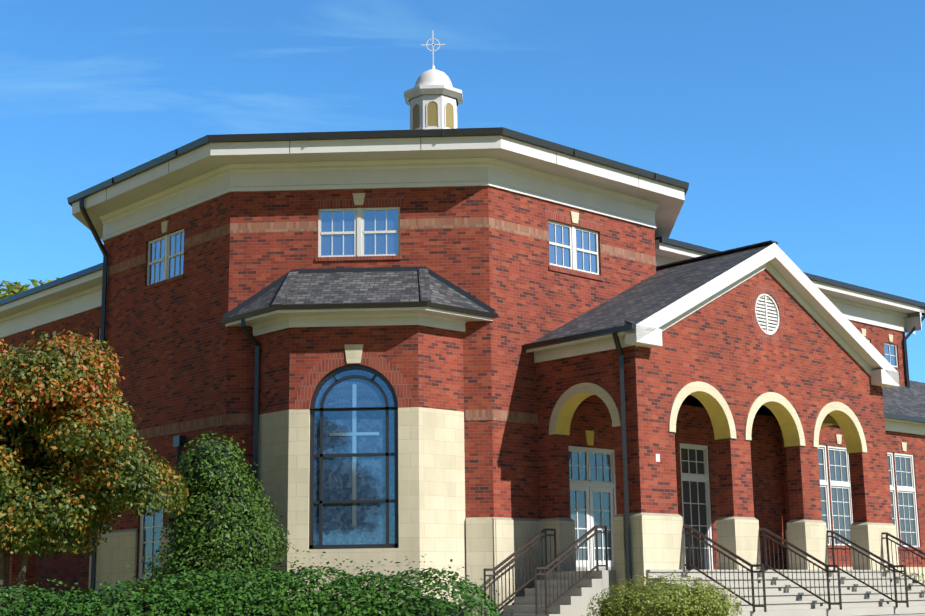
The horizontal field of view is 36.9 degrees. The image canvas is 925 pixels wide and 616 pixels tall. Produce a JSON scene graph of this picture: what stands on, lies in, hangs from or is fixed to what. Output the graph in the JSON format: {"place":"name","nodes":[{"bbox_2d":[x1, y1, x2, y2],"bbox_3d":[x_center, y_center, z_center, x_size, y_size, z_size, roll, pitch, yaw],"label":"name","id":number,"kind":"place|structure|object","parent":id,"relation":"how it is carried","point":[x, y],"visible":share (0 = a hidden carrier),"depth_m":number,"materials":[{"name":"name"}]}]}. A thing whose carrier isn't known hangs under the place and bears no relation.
{"place":"outdoors","nodes":[
{"label":"outdoors","id":0,"kind":"place"},
{"bbox_2d":[0,328,193,615],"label":"tree","id":1,"kind":"object","parent":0,"point":[54,398],"depth_m":25.35,"materials":[{"name":"green plant"}]},
{"bbox_2d":[0,551,512,615],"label":"hedge","id":2,"kind":"object","parent":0,"point":[273,591],"depth_m":13.00,"materials":[{"name":"green plant"}]},
{"bbox_2d":[0,0,924,382],"label":"sky","id":3,"kind":"structure","parent":0,"point":[799,125],"materials":[{"name":"blue"}]},
{"bbox_2d":[857,613,924,615],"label":"walkway","id":4,"kind":"structure","parent":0,"point":[915,614],"depth_m":31.97,"materials":[{"name":"concrete"}]},
{"bbox_2d":[901,572,924,582],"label":"aisle shrub","id":5,"kind":"object","parent":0,"point":[912,574],"depth_m":39.63,"materials":[{"name":"plant"}]},
{"bbox_3d":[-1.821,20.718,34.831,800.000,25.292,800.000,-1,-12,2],"label":"ground","id":6,"kind":"structure","parent":0,"visible":0},
{"bbox_2d":[0,278,58,299],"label":"tree","id":7,"kind":"object","parent":6,"relation":"on","point":[12,289],"visible":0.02,"depth_m":73.05,"materials":[{"name":"green plant"}]},
{"bbox_2d":[0,263,102,615],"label":"wing","id":8,"kind":"structure","parent":6,"relation":"on","point":[72,302],"depth_m":41.30,"materials":[{"name":"red brick"}]},
{"bbox_2d":[141,428,298,610],"bbox_3d":[-4.942,4.519,28.415,3.101,4.055,3.060,-1,-12,2],"label":"tall shrub","id":9,"kind":"object","parent":6,"relation":"on","point":[258,523],"depth_m":27.75,"materials":[{"name":"green plant"}]},
{"bbox_2d":[88,186,655,615],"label":"tower walls","id":10,"kind":"structure","parent":6,"relation":"on","point":[528,269],"depth_m":32.25,"materials":[{"name":"red brick"}]},
{"bbox_2d":[220,266,497,609],"bbox_3d":[-2.357,2.827,30.333,6.380,7.970,1.545,-1,-12,2],"label":"bay window","id":11,"kind":"structure","parent":10,"relation":"attached to","point":[361,458],"depth_m":30.38,"materials":[{"name":"brick"}]},
{"bbox_2d":[67,127,688,241],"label":"tower cornice","id":12,"kind":"structure","parent":10,"relation":"attached to","point":[197,172],"depth_m":32.39,"materials":[{"name":"beige paint"}]},
{"bbox_2d":[404,85,462,129],"bbox_3d":[-0.826,-5.256,40.093,1.680,1.880,1.680,-1,-12,2],"label":"cupola","id":13,"kind":"object","parent":10,"relation":"on","point":[433,106],"visible":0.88,"depth_m":39.57,"materials":[{"name":"white paint"}]},
{"bbox_2d":[414,65,452,86],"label":"dome","id":14,"kind":"structure","parent":13,"relation":"on","point":[433,76],"depth_m":39.92,"materials":[{"name":"white metal"}]},
{"bbox_2d":[421,30,444,64],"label":"cross","id":15,"kind":"object","parent":14,"relation":"on","point":[432,44],"visible":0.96,"depth_m":40.58,"materials":[{"name":"white metal"}]},
{"bbox_2d":[79,197,924,596],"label":"downspouts","id":16,"kind":"object","parent":6,"relation":"on","point":[179,441],"visible":0.71,"depth_m":31.17,"materials":[{"name":"brown metal"}]},
{"bbox_2d":[582,570,743,615],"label":"round shrub","id":17,"kind":"object","parent":6,"relation":"on","point":[696,586],"depth_m":25.76,"materials":[{"name":"green plant"}]},
{"bbox_2d":[493,569,924,615],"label":"steps","id":18,"kind":"structure","parent":6,"relation":"on","point":[785,597],"depth_m":30.37,"materials":[{"name":"concrete"}]},
{"bbox_2d":[483,525,924,615],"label":"handrails","id":19,"kind":"object","parent":18,"relation":"on","point":[889,566],"visible":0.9,"depth_m":30.08,"materials":[{"name":"brown metal"}]},
{"bbox_2d":[536,268,900,593],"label":"portico walls","id":20,"kind":"structure","parent":6,"relation":"on","point":[734,360],"depth_m":32.09,"materials":[{"name":"red brick"}]},
{"bbox_2d":[523,240,899,387],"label":"portico roof","id":21,"kind":"structure","parent":20,"relation":"on","point":[646,312],"depth_m":33.02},
{"bbox_2d":[655,236,924,582],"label":"wing","id":22,"kind":"structure","parent":6,"relation":"on","point":[882,322],"depth_m":40.13,"materials":[{"name":"red brick"}]}
]}

